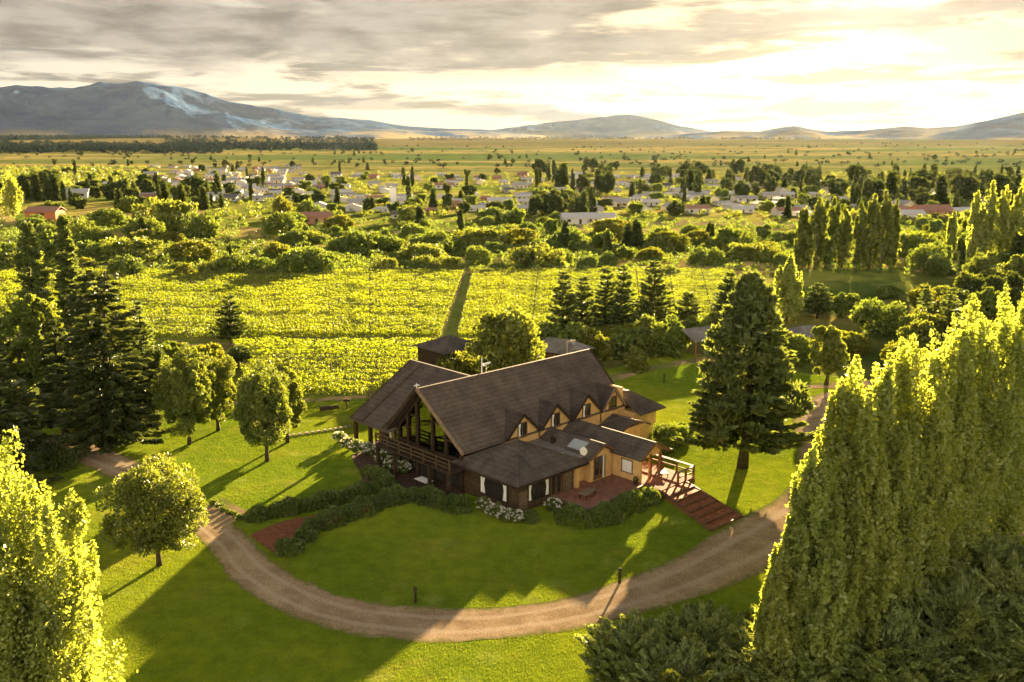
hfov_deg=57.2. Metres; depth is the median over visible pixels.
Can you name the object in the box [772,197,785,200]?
town house
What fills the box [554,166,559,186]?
grove tree
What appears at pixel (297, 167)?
town house
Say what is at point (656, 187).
broadleaf tree
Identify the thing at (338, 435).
rose bush
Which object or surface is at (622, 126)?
mountains
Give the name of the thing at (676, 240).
willow bush
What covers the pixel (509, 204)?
broadleaf tree
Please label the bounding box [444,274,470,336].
grass strip
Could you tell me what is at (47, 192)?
grove tree
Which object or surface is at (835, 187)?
grove tree
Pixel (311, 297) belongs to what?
vine row
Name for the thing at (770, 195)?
town house
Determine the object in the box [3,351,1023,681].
lawn
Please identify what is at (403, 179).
conifer tree
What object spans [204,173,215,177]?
town house
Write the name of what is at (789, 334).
shrub
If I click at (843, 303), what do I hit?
shrub
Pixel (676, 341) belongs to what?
shrub
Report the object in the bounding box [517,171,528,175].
town house
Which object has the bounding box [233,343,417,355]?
vine row
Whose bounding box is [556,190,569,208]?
grove tree
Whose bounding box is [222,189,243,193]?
town house
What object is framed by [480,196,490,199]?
town house
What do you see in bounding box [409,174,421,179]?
town house
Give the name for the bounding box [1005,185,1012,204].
grove tree
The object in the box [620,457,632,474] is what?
window
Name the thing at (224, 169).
town house
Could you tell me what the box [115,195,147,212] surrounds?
willow bush
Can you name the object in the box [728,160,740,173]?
grove tree
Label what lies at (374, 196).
town house
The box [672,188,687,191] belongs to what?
town house
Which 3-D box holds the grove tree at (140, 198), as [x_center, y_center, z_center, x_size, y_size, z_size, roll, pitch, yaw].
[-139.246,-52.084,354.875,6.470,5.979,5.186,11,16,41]
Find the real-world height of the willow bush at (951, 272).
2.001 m
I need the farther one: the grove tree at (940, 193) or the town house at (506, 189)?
the town house at (506, 189)
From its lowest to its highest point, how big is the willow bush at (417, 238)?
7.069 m
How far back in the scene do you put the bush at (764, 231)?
258.43 m
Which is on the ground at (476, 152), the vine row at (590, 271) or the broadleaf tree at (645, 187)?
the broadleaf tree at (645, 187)
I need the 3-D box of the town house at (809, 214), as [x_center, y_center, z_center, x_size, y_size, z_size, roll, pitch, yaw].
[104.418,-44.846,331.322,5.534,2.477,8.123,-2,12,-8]
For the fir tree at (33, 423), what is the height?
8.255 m
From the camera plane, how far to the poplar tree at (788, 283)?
143.82 m
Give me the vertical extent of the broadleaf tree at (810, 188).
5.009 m
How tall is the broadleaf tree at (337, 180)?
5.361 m
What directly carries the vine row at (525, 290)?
on the vineyard ground at (186, 339)
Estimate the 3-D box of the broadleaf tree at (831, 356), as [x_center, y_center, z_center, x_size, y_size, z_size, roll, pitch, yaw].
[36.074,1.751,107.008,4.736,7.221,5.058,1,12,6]
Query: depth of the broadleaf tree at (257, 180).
538.04 m
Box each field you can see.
[0,213,22,242]
[70,206,210,245]
[210,225,278,240]
[405,257,512,268]
[575,227,793,234]
[608,255,904,269]
[771,269,910,299]
[905,250,966,278]
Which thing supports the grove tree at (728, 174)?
on the ground at (476, 152)
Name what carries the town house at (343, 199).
on the ground at (476, 152)
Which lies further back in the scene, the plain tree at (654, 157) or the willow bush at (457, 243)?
the plain tree at (654, 157)
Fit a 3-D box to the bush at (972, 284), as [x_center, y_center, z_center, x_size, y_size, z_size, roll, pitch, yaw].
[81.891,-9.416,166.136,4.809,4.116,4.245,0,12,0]
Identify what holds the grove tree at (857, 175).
on the ground at (476, 152)
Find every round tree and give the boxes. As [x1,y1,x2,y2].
[93,451,209,566]
[132,345,178,430]
[149,342,216,444]
[202,354,236,430]
[232,358,293,461]
[270,349,306,442]
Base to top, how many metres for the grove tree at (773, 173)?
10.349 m
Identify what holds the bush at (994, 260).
on the ground at (476, 152)
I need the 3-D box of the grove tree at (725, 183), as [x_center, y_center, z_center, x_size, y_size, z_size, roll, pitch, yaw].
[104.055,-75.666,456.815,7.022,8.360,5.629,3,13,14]
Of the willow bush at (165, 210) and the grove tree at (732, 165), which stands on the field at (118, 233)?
the willow bush at (165, 210)
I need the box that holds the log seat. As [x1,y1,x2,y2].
[318,405,338,410]
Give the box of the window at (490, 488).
[479,476,508,503]
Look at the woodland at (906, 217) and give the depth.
376.59 m
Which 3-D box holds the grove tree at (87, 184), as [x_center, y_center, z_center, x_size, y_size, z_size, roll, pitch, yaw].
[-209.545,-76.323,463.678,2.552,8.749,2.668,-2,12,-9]
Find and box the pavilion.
[680,325,715,362]
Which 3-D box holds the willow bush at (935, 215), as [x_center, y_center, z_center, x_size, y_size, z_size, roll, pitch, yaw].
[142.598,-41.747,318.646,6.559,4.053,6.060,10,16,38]
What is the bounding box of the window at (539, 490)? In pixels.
[527,479,550,502]
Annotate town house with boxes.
[65,188,89,197]
[140,193,156,198]
[143,171,158,175]
[168,165,177,167]
[183,171,192,174]
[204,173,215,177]
[217,168,226,171]
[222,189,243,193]
[223,194,242,200]
[226,178,243,182]
[243,191,262,194]
[251,195,274,200]
[255,188,267,192]
[260,183,271,186]
[267,174,280,176]
[268,190,281,194]
[269,166,282,169]
[270,177,285,182]
[271,183,291,188]
[277,168,288,170]
[287,180,300,184]
[290,166,301,168]
[291,177,304,179]
[293,188,303,192]
[299,211,332,223]
[313,184,324,188]
[313,201,326,210]
[329,196,346,202]
[330,172,341,176]
[330,189,352,195]
[339,192,355,196]
[344,203,361,211]
[346,198,364,204]
[351,173,360,176]
[355,194,368,197]
[364,195,384,199]
[367,174,379,178]
[368,181,380,185]
[372,207,387,211]
[379,188,389,192]
[385,183,397,186]
[389,196,414,203]
[391,210,397,218]
[392,175,405,178]
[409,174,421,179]
[424,207,436,212]
[435,182,453,188]
[437,194,454,200]
[446,200,459,206]
[469,205,486,210]
[476,179,484,183]
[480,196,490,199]
[487,197,512,201]
[492,176,501,178]
[499,179,508,183]
[499,185,515,189]
[501,187,515,192]
[510,182,527,187]
[513,192,531,196]
[515,205,528,210]
[516,194,532,198]
[516,199,528,204]
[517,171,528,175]
[521,177,532,181]
[559,212,591,223]
[589,205,604,212]
[591,212,616,223]
[601,196,620,199]
[607,197,629,206]
[611,186,621,191]
[616,181,626,184]
[629,197,641,201]
[632,194,650,198]
[640,206,651,211]
[641,199,659,205]
[661,202,670,210]
[662,183,672,187]
[664,192,678,195]
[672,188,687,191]
[678,192,704,198]
[685,204,711,213]
[686,195,699,200]
[704,179,718,182]
[704,194,719,202]
[707,184,718,186]
[712,200,732,205]
[717,191,734,197]
[721,202,746,209]
[729,195,758,201]
[730,206,754,212]
[750,200,775,208]
[760,192,779,198]
[770,207,801,215]
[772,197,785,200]
[775,187,786,191]
[779,192,795,197]
[794,205,809,209]
[796,211,813,216]
[807,192,820,196]
[825,196,848,199]
[892,199,917,206]
[898,206,908,209]
[900,210,926,220]
[907,204,953,217]
[952,207,980,210]
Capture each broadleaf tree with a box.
[0,294,44,407]
[18,293,72,383]
[43,200,65,206]
[61,167,71,173]
[69,197,88,208]
[73,192,82,199]
[75,181,85,187]
[84,180,100,186]
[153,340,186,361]
[223,182,235,188]
[224,184,235,193]
[231,191,242,194]
[246,176,260,184]
[282,187,294,197]
[292,192,310,203]
[299,180,312,189]
[305,173,315,179]
[306,187,315,190]
[310,189,326,202]
[321,175,331,183]
[326,203,336,211]
[328,183,345,188]
[334,175,345,182]
[360,174,368,179]
[362,197,376,210]
[375,196,389,203]
[386,201,399,213]
[407,196,423,206]
[415,194,426,202]
[423,183,432,190]
[430,177,438,182]
[442,182,450,192]
[442,193,453,210]
[445,173,454,178]
[458,201,470,212]
[461,184,477,194]
[464,303,547,372]
[465,195,477,204]
[478,173,487,179]
[485,200,505,209]
[494,167,500,174]
[503,199,513,210]
[532,188,546,195]
[563,188,575,197]
[585,172,593,177]
[585,187,595,193]
[597,198,613,208]
[628,203,643,212]
[642,184,649,190]
[648,192,664,198]
[651,183,663,191]
[666,200,685,216]
[675,177,682,183]
[679,169,687,177]
[699,196,712,204]
[714,186,728,196]
[750,183,760,194]
[757,200,775,209]
[775,198,795,206]
[781,173,792,182]
[796,193,810,204]
[803,185,817,194]
[806,197,817,209]
[808,324,849,385]
[820,180,831,186]
[825,174,835,180]
[837,198,849,205]
[840,204,851,211]
[856,196,872,209]
[888,193,904,200]
[904,320,939,349]
[914,192,934,204]
[926,200,939,204]
[951,197,966,206]
[963,286,1007,324]
[982,270,1023,308]
[996,254,1023,277]
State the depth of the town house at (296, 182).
555.25 m
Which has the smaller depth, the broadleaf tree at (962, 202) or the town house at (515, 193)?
the broadleaf tree at (962, 202)
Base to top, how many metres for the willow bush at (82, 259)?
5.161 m
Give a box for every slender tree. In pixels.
[36,228,65,251]
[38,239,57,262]
[75,239,92,256]
[135,212,148,229]
[226,244,232,255]
[329,225,342,237]
[413,202,426,225]
[438,238,453,252]
[456,208,464,230]
[494,210,501,226]
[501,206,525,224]
[528,249,534,266]
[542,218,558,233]
[559,219,569,250]
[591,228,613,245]
[603,229,612,251]
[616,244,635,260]
[619,219,631,245]
[627,215,646,249]
[706,220,711,232]
[708,223,714,238]
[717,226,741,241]
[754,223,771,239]
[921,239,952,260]
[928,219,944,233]
[959,245,965,264]
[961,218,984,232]
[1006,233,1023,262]
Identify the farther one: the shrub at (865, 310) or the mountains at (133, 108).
the mountains at (133, 108)
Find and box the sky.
[0,0,1023,131]
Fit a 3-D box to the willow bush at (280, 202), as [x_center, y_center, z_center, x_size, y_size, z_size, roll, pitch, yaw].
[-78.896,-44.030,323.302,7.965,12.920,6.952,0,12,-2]
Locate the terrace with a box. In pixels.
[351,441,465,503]
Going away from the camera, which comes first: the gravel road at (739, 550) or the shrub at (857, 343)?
the gravel road at (739, 550)
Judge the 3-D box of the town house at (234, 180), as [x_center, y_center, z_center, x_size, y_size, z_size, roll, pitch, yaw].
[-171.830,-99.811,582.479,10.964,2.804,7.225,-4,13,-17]
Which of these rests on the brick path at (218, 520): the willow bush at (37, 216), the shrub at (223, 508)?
the shrub at (223, 508)
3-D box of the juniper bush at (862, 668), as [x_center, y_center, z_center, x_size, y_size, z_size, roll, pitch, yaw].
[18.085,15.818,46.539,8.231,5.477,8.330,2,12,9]
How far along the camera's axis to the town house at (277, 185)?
511.97 m
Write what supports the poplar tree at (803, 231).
on the field at (682, 263)
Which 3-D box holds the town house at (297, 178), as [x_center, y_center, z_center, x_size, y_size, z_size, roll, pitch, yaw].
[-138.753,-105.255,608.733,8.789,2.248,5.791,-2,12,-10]
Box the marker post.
[344,399,349,408]
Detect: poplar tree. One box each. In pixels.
[0,170,22,215]
[0,426,86,681]
[0,475,137,681]
[68,188,73,205]
[72,160,76,174]
[152,172,158,188]
[248,175,253,200]
[261,166,265,186]
[338,160,340,171]
[405,176,411,195]
[410,166,414,187]
[464,171,468,185]
[534,166,538,187]
[570,168,574,189]
[668,167,671,178]
[681,178,685,192]
[682,181,686,203]
[749,535,810,681]
[758,442,859,681]
[773,253,804,322]
[792,206,812,267]
[805,196,828,268]
[812,354,902,681]
[814,174,820,191]
[821,196,842,268]
[836,203,853,267]
[836,349,942,616]
[850,200,868,267]
[862,193,883,268]
[870,189,895,268]
[885,333,967,592]
[887,198,901,266]
[915,312,995,574]
[941,293,1023,547]
[945,210,957,252]
[965,190,987,257]
[973,165,976,175]
[975,282,1023,544]
[976,180,1002,256]
[989,184,1012,254]
[989,286,1023,534]
[1000,179,1023,251]
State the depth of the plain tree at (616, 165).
782.73 m
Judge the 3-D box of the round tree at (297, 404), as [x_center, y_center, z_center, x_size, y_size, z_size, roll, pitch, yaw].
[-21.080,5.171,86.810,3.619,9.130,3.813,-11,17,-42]
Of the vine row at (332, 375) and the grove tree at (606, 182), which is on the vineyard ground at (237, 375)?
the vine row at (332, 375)
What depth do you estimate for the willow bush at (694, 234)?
249.80 m
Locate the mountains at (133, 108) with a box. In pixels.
[0,81,545,138]
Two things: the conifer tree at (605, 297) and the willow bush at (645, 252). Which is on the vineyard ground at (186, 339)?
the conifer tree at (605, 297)
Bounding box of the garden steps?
[662,481,742,530]
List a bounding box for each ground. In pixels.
[0,138,1023,406]
[0,274,739,345]
[97,343,418,402]
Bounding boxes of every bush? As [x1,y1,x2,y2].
[0,248,47,268]
[1,241,17,250]
[15,217,45,226]
[27,214,45,222]
[29,434,90,474]
[34,221,56,236]
[37,267,54,273]
[54,215,95,236]
[71,225,114,242]
[75,256,100,273]
[77,241,109,261]
[87,207,130,227]
[87,235,165,262]
[105,254,145,278]
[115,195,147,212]
[121,215,166,239]
[127,228,156,240]
[128,196,201,232]
[162,232,187,242]
[168,224,181,232]
[168,239,216,262]
[169,262,183,273]
[174,262,195,274]
[176,256,192,263]
[178,209,219,238]
[197,260,215,277]
[205,240,221,247]
[210,251,251,277]
[224,244,242,251]
[238,256,277,276]
[254,265,276,278]
[260,252,277,259]
[261,210,302,235]
[262,241,291,256]
[270,195,293,214]
[273,537,306,556]
[275,245,343,278]
[276,227,311,244]
[286,236,300,245]
[288,210,307,222]
[293,523,317,543]
[294,198,323,214]
[298,223,308,229]
[304,230,325,242]
[323,214,355,229]
[325,228,376,255]
[326,245,346,253]
[327,251,347,263]
[331,431,347,444]
[338,437,353,448]
[347,438,364,452]
[349,231,388,250]
[358,442,373,453]
[363,248,371,254]
[367,445,384,458]
[368,233,406,251]
[374,450,390,463]
[376,256,398,272]
[381,229,389,234]
[382,457,397,470]
[395,242,447,262]
[396,202,425,222]
[397,221,411,229]
[397,259,404,266]
[397,460,411,473]
[399,223,430,237]
[405,233,454,251]
[407,260,431,270]
[411,254,433,267]
[414,219,431,229]
[420,229,454,252]
[431,255,462,272]
[451,226,508,245]
[451,238,476,251]
[458,229,483,243]
[464,245,493,265]
[474,496,492,512]
[477,207,503,217]
[478,215,501,227]
[479,268,494,275]
[482,241,504,252]
[484,501,503,516]
[486,225,505,240]
[488,261,507,270]
[495,506,513,521]
[496,222,518,230]
[504,227,538,246]
[505,241,567,269]
[505,509,523,522]
[517,222,537,231]
[520,509,539,524]
[524,236,538,244]
[525,238,562,248]
[536,216,550,225]
[544,496,562,511]
[546,211,559,220]
[547,248,573,263]
[549,226,590,249]
[574,606,693,681]
[575,254,598,270]
[583,232,595,236]
[587,217,642,239]
[594,238,617,246]
[597,250,618,266]
[601,242,620,253]
[611,245,637,256]
[612,631,734,681]
[637,246,665,259]
[638,248,663,261]
[640,598,754,665]
[642,243,663,248]
[644,236,669,250]
[646,225,675,240]
[649,230,690,250]
[649,420,688,446]
[653,436,674,454]
[662,264,682,277]
[678,223,700,235]
[678,421,695,437]
[686,229,708,242]
[686,246,727,265]
[689,238,698,244]
[701,237,738,249]
[706,618,844,681]
[708,228,758,249]
[720,242,760,260]
[742,241,782,261]
[749,603,896,681]
[752,240,780,248]
[768,230,786,240]
[772,252,794,265]
[784,230,797,241]
[786,234,795,241]
[824,591,964,681]
[850,208,867,220]
[859,617,1023,681]
[878,566,1023,680]
[888,334,932,361]
[896,318,947,349]
[898,231,948,257]
[899,304,939,332]
[905,282,943,313]
[910,232,945,250]
[914,216,936,225]
[919,556,960,625]
[922,223,947,231]
[924,253,951,277]
[928,212,940,218]
[932,285,951,308]
[934,313,950,340]
[935,228,962,244]
[938,287,969,317]
[938,551,1023,639]
[944,529,1023,593]
[946,269,956,275]
[954,592,1023,681]
[956,232,992,251]
[961,277,985,294]
[962,209,969,216]
[979,268,1003,278]
[983,256,1005,273]
[993,252,1008,262]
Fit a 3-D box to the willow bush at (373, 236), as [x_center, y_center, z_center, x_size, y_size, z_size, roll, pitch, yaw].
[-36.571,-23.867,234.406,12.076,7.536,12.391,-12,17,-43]
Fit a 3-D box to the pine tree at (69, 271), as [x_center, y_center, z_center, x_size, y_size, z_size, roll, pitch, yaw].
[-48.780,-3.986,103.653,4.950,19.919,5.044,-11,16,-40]
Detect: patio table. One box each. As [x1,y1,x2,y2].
[414,476,432,485]
[578,487,596,500]
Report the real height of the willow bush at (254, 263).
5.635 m
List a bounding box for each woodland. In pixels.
[0,134,169,140]
[0,140,223,153]
[0,164,164,187]
[0,215,1018,273]
[9,140,1023,167]
[163,135,377,150]
[215,170,768,217]
[409,136,820,139]
[816,170,1023,220]
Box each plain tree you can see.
[198,164,205,170]
[221,159,229,166]
[235,159,240,168]
[612,161,619,169]
[651,155,657,161]
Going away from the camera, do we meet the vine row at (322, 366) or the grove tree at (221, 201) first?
the vine row at (322, 366)
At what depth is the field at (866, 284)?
185.06 m
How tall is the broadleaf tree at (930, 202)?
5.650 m
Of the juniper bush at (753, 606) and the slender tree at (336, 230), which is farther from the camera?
the slender tree at (336, 230)
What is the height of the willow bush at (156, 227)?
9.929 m
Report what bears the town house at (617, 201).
on the ground at (476, 152)
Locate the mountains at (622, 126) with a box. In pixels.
[494,115,710,137]
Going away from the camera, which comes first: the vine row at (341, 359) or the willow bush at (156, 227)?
the vine row at (341, 359)
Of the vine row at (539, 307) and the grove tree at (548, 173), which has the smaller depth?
the vine row at (539, 307)
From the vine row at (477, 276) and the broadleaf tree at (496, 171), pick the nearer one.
the vine row at (477, 276)
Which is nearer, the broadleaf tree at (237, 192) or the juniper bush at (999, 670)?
the juniper bush at (999, 670)
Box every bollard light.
[413,587,416,603]
[618,568,621,583]
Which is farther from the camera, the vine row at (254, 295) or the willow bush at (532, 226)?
the willow bush at (532, 226)
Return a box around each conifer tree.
[0,343,27,409]
[24,179,30,199]
[87,173,92,179]
[127,300,164,380]
[208,295,250,344]
[324,178,330,189]
[333,186,341,203]
[402,173,405,184]
[405,195,412,204]
[428,186,438,206]
[458,190,463,201]
[545,270,583,332]
[573,276,598,329]
[589,267,624,329]
[605,265,638,327]
[631,260,680,326]
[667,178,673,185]
[672,291,701,322]
[698,193,706,204]
[710,270,737,311]
[780,178,788,186]
[782,195,791,217]
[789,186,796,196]
[802,282,836,317]
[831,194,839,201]
[914,285,933,315]
[934,287,964,337]
[1015,165,1020,175]
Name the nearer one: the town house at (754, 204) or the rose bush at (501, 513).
the rose bush at (501, 513)
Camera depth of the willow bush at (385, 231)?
272.23 m
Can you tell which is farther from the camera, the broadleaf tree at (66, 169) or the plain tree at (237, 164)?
the plain tree at (237, 164)
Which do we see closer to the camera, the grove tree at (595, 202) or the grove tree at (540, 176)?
the grove tree at (595, 202)
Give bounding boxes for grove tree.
[16,172,29,194]
[29,170,42,191]
[29,171,44,189]
[29,172,42,200]
[41,178,55,200]
[47,173,61,200]
[51,168,59,182]
[60,181,65,200]
[85,178,89,188]
[88,186,101,198]
[99,182,118,199]
[107,175,112,185]
[112,188,123,210]
[115,179,128,188]
[121,175,129,196]
[122,188,133,197]
[133,188,138,197]
[135,173,151,186]
[136,196,149,203]
[138,178,155,192]
[155,184,161,199]
[159,179,170,201]
[170,184,190,198]
[172,185,176,200]
[175,179,188,203]
[182,173,192,196]
[190,175,205,193]
[190,196,202,208]
[198,183,210,209]
[205,180,209,191]
[209,193,214,207]
[212,173,221,191]
[219,194,224,207]
[527,195,545,215]
[531,158,547,174]
[538,168,541,182]
[538,192,561,212]
[545,163,550,180]
[546,188,560,216]
[551,160,556,182]
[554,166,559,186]
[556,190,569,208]
[557,162,569,186]
[558,192,564,212]
[568,195,580,212]
[568,197,575,212]
[575,173,591,192]
[577,190,588,212]
[582,158,590,167]
[589,158,599,171]
[589,186,594,211]
[593,168,602,188]
[593,197,597,211]
[595,171,616,193]
[601,166,613,173]
[628,181,635,196]
[638,178,641,193]
[639,166,644,178]
[647,173,661,184]
[654,166,667,180]
[655,165,661,182]
[678,161,692,170]
[684,165,695,189]
[691,160,708,174]
[693,170,701,191]
[705,168,712,178]
[719,177,732,190]
[724,168,733,189]
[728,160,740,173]
[730,158,735,174]
[731,173,735,186]
[733,180,751,194]
[736,159,744,172]
[743,167,748,178]
[747,165,769,185]
[761,163,774,169]
[762,176,777,191]
[765,175,771,191]
[767,169,780,182]
[772,165,783,176]
[792,171,798,181]
[796,168,805,181]
[798,182,802,193]
[803,166,823,183]
[807,173,817,184]
[827,178,848,195]
[845,164,867,180]
[849,183,855,202]
[853,164,860,183]
[853,184,861,203]
[857,176,862,190]
[861,178,871,202]
[862,178,874,196]
[872,179,886,199]
[876,169,884,179]
[884,170,899,194]
[891,160,901,184]
[899,177,907,198]
[907,175,931,193]
[907,187,926,200]
[915,168,933,187]
[929,163,939,172]
[930,169,936,187]
[932,174,950,203]
[946,173,956,193]
[947,168,964,178]
[948,173,980,200]
[952,190,959,206]
[978,168,985,196]
[983,169,993,186]
[985,173,1017,197]
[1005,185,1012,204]
[1010,189,1016,205]
[1014,174,1020,192]
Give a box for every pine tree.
[9,221,58,393]
[51,215,93,361]
[670,269,816,468]
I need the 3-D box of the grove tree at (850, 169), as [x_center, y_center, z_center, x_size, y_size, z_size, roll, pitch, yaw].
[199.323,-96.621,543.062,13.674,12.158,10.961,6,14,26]
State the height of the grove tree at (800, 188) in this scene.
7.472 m
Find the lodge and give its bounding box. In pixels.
[349,348,672,512]
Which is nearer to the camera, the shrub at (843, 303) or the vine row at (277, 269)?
the shrub at (843, 303)
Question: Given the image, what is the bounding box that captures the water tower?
[389,186,396,203]
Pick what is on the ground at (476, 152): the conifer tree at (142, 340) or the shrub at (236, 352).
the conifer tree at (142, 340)
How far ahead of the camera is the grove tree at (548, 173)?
591.53 m
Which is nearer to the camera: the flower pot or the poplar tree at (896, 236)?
the flower pot
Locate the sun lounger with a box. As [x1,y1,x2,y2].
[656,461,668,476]
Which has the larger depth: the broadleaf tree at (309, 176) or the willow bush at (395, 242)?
the broadleaf tree at (309, 176)
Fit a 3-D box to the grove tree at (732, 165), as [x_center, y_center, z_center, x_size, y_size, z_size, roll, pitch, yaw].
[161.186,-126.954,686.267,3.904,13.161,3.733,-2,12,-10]
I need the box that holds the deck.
[552,454,694,511]
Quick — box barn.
[23,206,65,220]
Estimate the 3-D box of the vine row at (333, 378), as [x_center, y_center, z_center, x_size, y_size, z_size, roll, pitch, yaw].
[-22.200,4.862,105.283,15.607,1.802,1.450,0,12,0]
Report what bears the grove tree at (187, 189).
on the ground at (476, 152)
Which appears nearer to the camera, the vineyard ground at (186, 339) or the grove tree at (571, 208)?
the vineyard ground at (186, 339)
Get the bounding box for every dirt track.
[7,270,819,280]
[122,338,692,348]
[233,394,372,403]
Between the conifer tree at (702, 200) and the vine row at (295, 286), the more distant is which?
the conifer tree at (702, 200)
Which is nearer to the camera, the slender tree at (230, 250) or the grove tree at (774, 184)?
the slender tree at (230, 250)
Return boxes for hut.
[786,325,821,348]
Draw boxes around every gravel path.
[609,356,715,380]
[805,377,917,388]
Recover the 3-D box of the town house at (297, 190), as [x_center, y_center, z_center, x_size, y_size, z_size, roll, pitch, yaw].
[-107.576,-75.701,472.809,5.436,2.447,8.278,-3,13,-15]
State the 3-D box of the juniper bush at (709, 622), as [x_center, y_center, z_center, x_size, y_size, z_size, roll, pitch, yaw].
[10.030,16.143,49.593,6.563,3.534,6.907,5,13,21]
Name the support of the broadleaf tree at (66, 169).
on the ground at (476, 152)
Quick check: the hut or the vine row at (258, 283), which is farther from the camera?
the vine row at (258, 283)
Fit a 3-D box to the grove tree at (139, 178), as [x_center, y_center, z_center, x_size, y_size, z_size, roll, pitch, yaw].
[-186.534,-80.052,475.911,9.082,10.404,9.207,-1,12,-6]
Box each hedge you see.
[243,473,399,523]
[301,484,473,533]
[360,464,395,483]
[553,486,662,530]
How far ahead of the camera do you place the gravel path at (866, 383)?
108.23 m
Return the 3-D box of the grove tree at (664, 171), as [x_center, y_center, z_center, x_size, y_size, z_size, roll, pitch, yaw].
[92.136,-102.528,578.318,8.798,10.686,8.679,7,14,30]
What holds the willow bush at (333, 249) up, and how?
on the ground at (476, 152)
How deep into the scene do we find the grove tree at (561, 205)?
331.84 m
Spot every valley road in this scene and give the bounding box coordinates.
[364,227,541,233]
[568,221,797,226]
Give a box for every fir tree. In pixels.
[0,341,64,494]
[3,377,66,461]
[33,318,82,434]
[39,260,183,453]
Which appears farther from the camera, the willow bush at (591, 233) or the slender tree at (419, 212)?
the slender tree at (419, 212)
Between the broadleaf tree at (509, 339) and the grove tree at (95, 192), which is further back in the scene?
the grove tree at (95, 192)
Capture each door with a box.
[550,474,561,496]
[593,454,605,479]
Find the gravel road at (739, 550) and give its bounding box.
[29,389,835,642]
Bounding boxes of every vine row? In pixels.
[0,267,462,273]
[0,271,463,277]
[0,271,463,280]
[0,274,461,281]
[0,277,461,285]
[0,279,460,287]
[0,280,459,289]
[0,282,459,291]
[0,283,458,293]
[0,286,457,295]
[0,288,456,296]
[0,290,456,299]
[0,292,455,302]
[0,294,454,304]
[0,297,453,306]
[0,298,452,309]
[1,268,464,276]
[1,273,462,281]
[1,301,451,311]
[5,304,450,314]
[41,320,444,332]
[41,323,443,335]
[59,306,449,314]
[59,310,448,319]
[106,313,447,321]
[122,327,442,338]
[126,317,445,328]
[127,314,446,325]
[230,335,480,345]
[232,337,425,348]
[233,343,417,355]
[238,356,417,369]
[239,361,406,374]
[241,366,397,377]
[242,368,392,382]
[251,346,417,356]
[252,351,417,362]
[293,376,383,388]
[300,381,369,396]
[457,327,686,336]
[458,322,715,332]
[459,321,714,329]
[460,315,702,322]
[460,318,639,327]
[461,312,710,320]
[462,307,711,313]
[462,311,708,316]
[463,304,712,312]
[464,299,715,307]
[464,302,717,310]
[465,295,715,303]
[465,298,715,304]
[466,290,715,298]
[466,293,715,300]
[467,288,720,295]
[468,282,729,289]
[468,284,718,291]
[468,288,729,292]
[469,278,722,285]
[469,280,723,286]
[470,274,736,282]
[470,277,737,285]
[471,271,735,278]
[471,274,736,280]
[472,266,734,270]
[472,269,734,275]
[472,271,735,277]
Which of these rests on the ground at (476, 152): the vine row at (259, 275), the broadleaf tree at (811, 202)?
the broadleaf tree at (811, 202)
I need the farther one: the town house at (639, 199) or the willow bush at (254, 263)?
the town house at (639, 199)
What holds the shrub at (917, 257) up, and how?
on the field at (954, 266)
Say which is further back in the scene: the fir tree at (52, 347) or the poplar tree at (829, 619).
the fir tree at (52, 347)
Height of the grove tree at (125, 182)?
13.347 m
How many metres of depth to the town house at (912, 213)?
318.19 m
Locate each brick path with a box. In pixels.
[199,498,246,529]
[251,494,401,557]
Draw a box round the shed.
[412,335,482,364]
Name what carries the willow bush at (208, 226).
on the ground at (476, 152)
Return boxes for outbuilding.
[540,337,593,357]
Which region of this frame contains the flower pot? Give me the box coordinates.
[632,476,638,484]
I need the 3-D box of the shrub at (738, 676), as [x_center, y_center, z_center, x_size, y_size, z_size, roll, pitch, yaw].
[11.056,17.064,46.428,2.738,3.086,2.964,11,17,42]
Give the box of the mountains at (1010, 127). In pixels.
[628,112,1023,139]
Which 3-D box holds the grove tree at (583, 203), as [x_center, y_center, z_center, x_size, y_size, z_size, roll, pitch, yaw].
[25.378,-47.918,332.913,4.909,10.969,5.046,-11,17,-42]
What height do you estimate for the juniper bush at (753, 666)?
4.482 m
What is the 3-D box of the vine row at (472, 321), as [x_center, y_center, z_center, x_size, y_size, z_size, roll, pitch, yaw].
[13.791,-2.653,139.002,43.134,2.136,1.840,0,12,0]
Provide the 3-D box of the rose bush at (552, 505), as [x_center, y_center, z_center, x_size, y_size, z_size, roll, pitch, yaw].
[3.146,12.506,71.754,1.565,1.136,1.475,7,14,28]
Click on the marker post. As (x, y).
(346, 400)
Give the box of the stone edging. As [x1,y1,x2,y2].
[289,424,350,436]
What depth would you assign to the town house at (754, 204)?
375.18 m
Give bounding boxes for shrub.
[187,342,231,370]
[208,498,217,505]
[214,502,224,507]
[218,505,228,511]
[224,344,252,367]
[235,513,242,520]
[435,350,486,374]
[536,320,562,340]
[555,321,586,342]
[580,325,612,360]
[610,326,637,359]
[622,345,649,373]
[627,313,667,356]
[655,314,691,357]
[658,668,705,681]
[681,315,709,337]
[702,311,721,324]
[717,656,760,681]
[741,610,753,623]
[775,327,795,353]
[777,333,813,367]
[832,292,860,317]
[841,330,872,355]
[849,297,906,335]
[875,283,901,298]
[879,340,913,367]
[905,242,951,270]
[953,270,985,291]
[962,252,999,274]
[990,518,1016,535]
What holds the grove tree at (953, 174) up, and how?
on the ground at (476, 152)
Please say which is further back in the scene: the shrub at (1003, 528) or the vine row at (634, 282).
the vine row at (634, 282)
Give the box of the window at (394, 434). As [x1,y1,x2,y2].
[389,429,397,439]
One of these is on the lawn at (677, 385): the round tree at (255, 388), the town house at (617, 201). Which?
the round tree at (255, 388)
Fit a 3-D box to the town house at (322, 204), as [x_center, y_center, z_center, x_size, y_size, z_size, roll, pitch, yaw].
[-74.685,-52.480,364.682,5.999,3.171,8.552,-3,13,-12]

